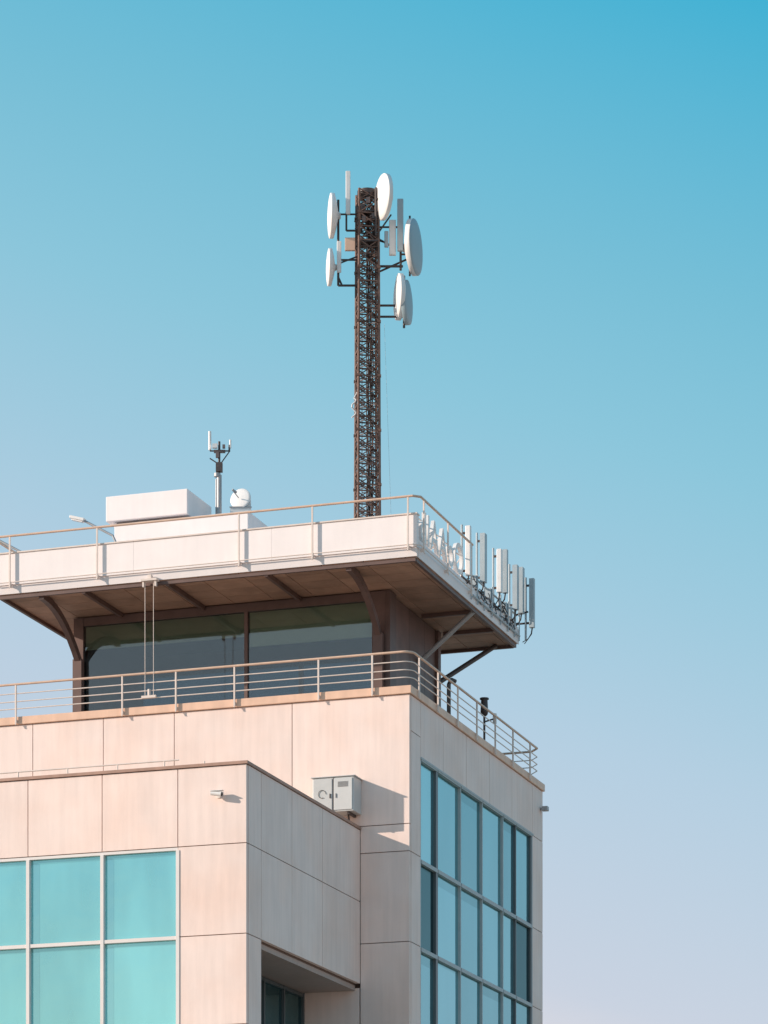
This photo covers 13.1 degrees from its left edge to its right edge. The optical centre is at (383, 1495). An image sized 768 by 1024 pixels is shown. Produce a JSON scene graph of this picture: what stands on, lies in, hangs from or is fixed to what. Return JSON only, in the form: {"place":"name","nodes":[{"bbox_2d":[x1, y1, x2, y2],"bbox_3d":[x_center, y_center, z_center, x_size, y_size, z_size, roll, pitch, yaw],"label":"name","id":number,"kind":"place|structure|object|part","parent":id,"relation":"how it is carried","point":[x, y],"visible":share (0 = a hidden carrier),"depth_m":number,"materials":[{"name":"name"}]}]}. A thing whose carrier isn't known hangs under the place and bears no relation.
{"place":"outdoors","nodes":[
{"label":"outdoors","id":0,"kind":"place"},
{"bbox_2d":[0,540,20,550],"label":"roof flood lamp","id":1,"kind":"object","parent":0,"point":[7,544],"visible":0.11,"depth_m":97.88,"materials":[{"name":"grey metal"}]},
{"bbox_2d":[115,511,267,540],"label":"plant room walls","id":2,"kind":"structure","parent":0,"point":[181,527],"depth_m":98.16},
{"bbox_2d":[106,489,210,527],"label":"plant room roof box","id":3,"kind":"object","parent":2,"relation":"on","point":[159,505],"visible":0.52,"depth_m":98.45,"materials":[{"name":"white metal"}]},
{"bbox_2d":[208,431,230,513],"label":"antenna mast","id":4,"kind":"object","parent":2,"relation":"on","point":[218,488],"visible":0.92,"depth_m":99.29,"materials":[{"name":"metal"}]},
{"bbox_2d":[229,489,251,513],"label":"satellite dish","id":5,"kind":"object","parent":2,"relation":"on","point":[240,500],"visible":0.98,"depth_m":98.93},
{"bbox_2d":[86,603,371,650],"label":"cab roller blinds","id":6,"kind":"object","parent":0,"point":[312,624],"visible":0.98,"depth_m":97.39,"materials":[{"name":"fabric"}]},
{"bbox_2d":[88,614,371,710],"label":"cab interior","id":7,"kind":"object","parent":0,"point":[114,661],"visible":0.21,"depth_m":101.75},
{"bbox_2d":[142,652,371,706],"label":"cab rear window glass","id":8,"kind":"object","parent":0,"point":[262,677],"visible":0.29,"depth_m":102.35,"materials":[{"name":"black glass"}]},
{"bbox_2d":[0,0,767,1023],"label":"sky","id":9,"kind":"structure","parent":0,"point":[577,380],"materials":[{"name":"blue"}]},
{"label":"ground","id":10,"kind":"structure","parent":0,"visible":0},
{"bbox_2d":[192,830,393,993],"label":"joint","id":11,"kind":"object","parent":10,"relation":"on","point":[314,966],"visible":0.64,"depth_m":92.54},
{"bbox_2d":[0,694,542,1023],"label":"cladding panels","id":12,"kind":"object","parent":11,"relation":"attached to","point":[267,860],"visible":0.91,"depth_m":92.64,"materials":[{"name":"stone"}]},
{"bbox_2d":[0,847,179,1023],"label":"front window frames","id":13,"kind":"structure","parent":12,"relation":"attached to","point":[101,942],"depth_m":85.99,"materials":[{"name":"white metal"}]},
{"bbox_2d":[0,851,175,1023],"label":"front window glass","id":14,"kind":"object","parent":13,"relation":"attached to","point":[140,902],"visible":1,"depth_m":86.22,"materials":[{"name":"teal glass"}]},
{"bbox_2d":[0,760,360,829],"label":"coping","id":15,"kind":"object","parent":12,"relation":"on","point":[290,787],"visible":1,"depth_m":86.11,"materials":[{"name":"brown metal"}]},
{"bbox_2d":[0,759,204,776],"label":"parapet guard rail","id":16,"kind":"object","parent":15,"relation":"on","point":[18,772],"visible":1,"depth_m":86.07,"materials":[{"name":"metal"}]},
{"bbox_2d":[209,789,223,797],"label":"security camera","id":17,"kind":"object","parent":12,"relation":"attached to","point":[218,793],"visible":1,"depth_m":84.76,"materials":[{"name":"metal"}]},
{"bbox_2d":[261,976,304,1023],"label":"terrace window frames","id":18,"kind":"structure","parent":12,"relation":"attached to","point":[284,988],"depth_m":92.14,"materials":[{"name":"grey metal"}]},
{"bbox_2d":[261,981,300,1023],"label":"terrace window glass","id":19,"kind":"object","parent":18,"relation":"in","point":[273,1004],"visible":0.37,"depth_m":91.95,"materials":[{"name":"glass"}]},
{"bbox_2d":[311,774,362,819],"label":"electrical cabinet","id":20,"kind":"object","parent":12,"relation":"attached to","point":[340,794],"visible":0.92,"depth_m":92.72,"materials":[{"name":"metal"}]},
{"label":"doors","id":21,"kind":"part","parent":20,"relation":"part of","materials":[{"name":"paint"}]},
{"bbox_2d":[419,757,533,1023],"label":"curtain wall mullions","id":22,"kind":"object","parent":12,"relation":"attached to","point":[458,883],"depth_m":99.32,"materials":[{"name":"grey metal"}]},
{"bbox_2d":[421,763,528,1023],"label":"curtain wall glass","id":23,"kind":"object","parent":22,"relation":"in","point":[448,909],"visible":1,"depth_m":98.47,"materials":[{"name":"blue glass"}]},
{"bbox_2d":[540,806,548,811],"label":"wall floodlight","id":24,"kind":"object","parent":12,"relation":"attached to","point":[544,808],"depth_m":105.26,"materials":[{"name":"grey metal"}]},
{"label":"flat roofs","id":25,"kind":"object","parent":11,"relation":"on","visible":0},
{"bbox_2d":[74,590,440,710],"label":"cab cladding","id":26,"kind":"structure","parent":25,"relation":"on","point":[403,626],"depth_m":98.63,"materials":[{"name":"brown metal"}]},
{"bbox_2d":[417,611,474,664],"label":"deck strut","id":27,"kind":"object","parent":26,"relation":"attached to","point":[447,635],"visible":0.81,"depth_m":98.45,"materials":[{"name":"grey metal"}]},
{"bbox_2d":[441,644,497,682],"bbox_3d":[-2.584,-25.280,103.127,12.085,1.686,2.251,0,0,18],"label":"deck rear strut","id":28,"kind":"object","parent":26,"relation":"attached to","point":[471,661],"visible":0.51,"depth_m":101.44,"materials":[{"name":"grey metal"}]},
{"bbox_2d":[0,557,515,711],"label":"deck support brackets","id":29,"kind":"object","parent":25,"relation":"on","point":[46,599],"visible":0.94,"depth_m":96.17,"materials":[{"name":"brown metal"}]},
{"bbox_2d":[69,515,116,541],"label":"roof flood lamp","id":30,"kind":"object","parent":29,"relation":"on","point":[78,519],"visible":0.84,"depth_m":96.85,"materials":[{"name":"white metal"}]},
{"bbox_2d":[141,574,158,698],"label":"facade cable hoist","id":31,"kind":"object","parent":29,"relation":"hanging from","point":[150,578],"visible":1,"depth_m":94.98,"materials":[{"name":"grey metal"}]},
{"bbox_2d":[0,512,419,554],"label":"deck fascia capping","id":32,"kind":"object","parent":29,"relation":"on","point":[418,514],"visible":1,"depth_m":94.56,"materials":[{"name":"white metal"}]},
{"bbox_2d":[0,495,473,595],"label":"roof railing","id":33,"kind":"object","parent":29,"relation":"on","point":[423,549],"visible":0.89,"depth_m":94.49,"materials":[{"name":"metal"}]},
{"bbox_2d":[0,556,516,650],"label":"deck soffit boards","id":34,"kind":"object","parent":29,"relation":"on","point":[416,589],"visible":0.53,"depth_m":96.69,"materials":[{"name":"brown wood"}]},
{"bbox_2d":[0,514,518,644],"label":"deck fascia","id":35,"kind":"structure","parent":29,"relation":"on","point":[262,543],"depth_m":94.68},
{"bbox_2d":[419,512,463,575],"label":"rooftop sign","id":36,"kind":"object","parent":35,"relation":"attached to","point":[439,546],"visible":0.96,"depth_m":94.97,"materials":[{"name":"white metal"}]},
{"bbox_2d":[326,171,422,517],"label":"lattice antenna mast","id":37,"kind":"object","parent":29,"relation":"on","point":[380,196],"visible":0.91,"depth_m":98.17,"materials":[{"name":"metal"}]},
{"bbox_2d":[461,524,534,643],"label":"cellular antenna array","id":38,"kind":"object","parent":29,"relation":"attached to","point":[520,585],"visible":0.99,"depth_m":100.39,"materials":[{"name":"white plastic"},{"name":"grey metal"}]},
{"bbox_2d":[0,685,544,791],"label":"parapet coping","id":39,"kind":"object","parent":25,"relation":"on","point":[277,700],"visible":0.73,"depth_m":94.97,"materials":[{"name":"metal"}]},
{"bbox_2d":[0,650,537,780],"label":"roof railing","id":40,"kind":"object","parent":39,"relation":"on","point":[529,751],"visible":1,"depth_m":94.97,"materials":[{"name":"metal"}]},
{"bbox_2d":[447,678,456,713],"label":"vent pipe","id":41,"kind":"object","parent":25,"relation":"on","point":[449,695],"visible":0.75,"depth_m":97.14,"materials":[{"name":"metal"}]},
{"bbox_2d":[480,697,496,739],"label":"camera","id":42,"kind":"object","parent":25,"relation":"on","point":[484,702],"visible":0.76,"depth_m":101.22,"materials":[{"name":"black metal"}]}
]}

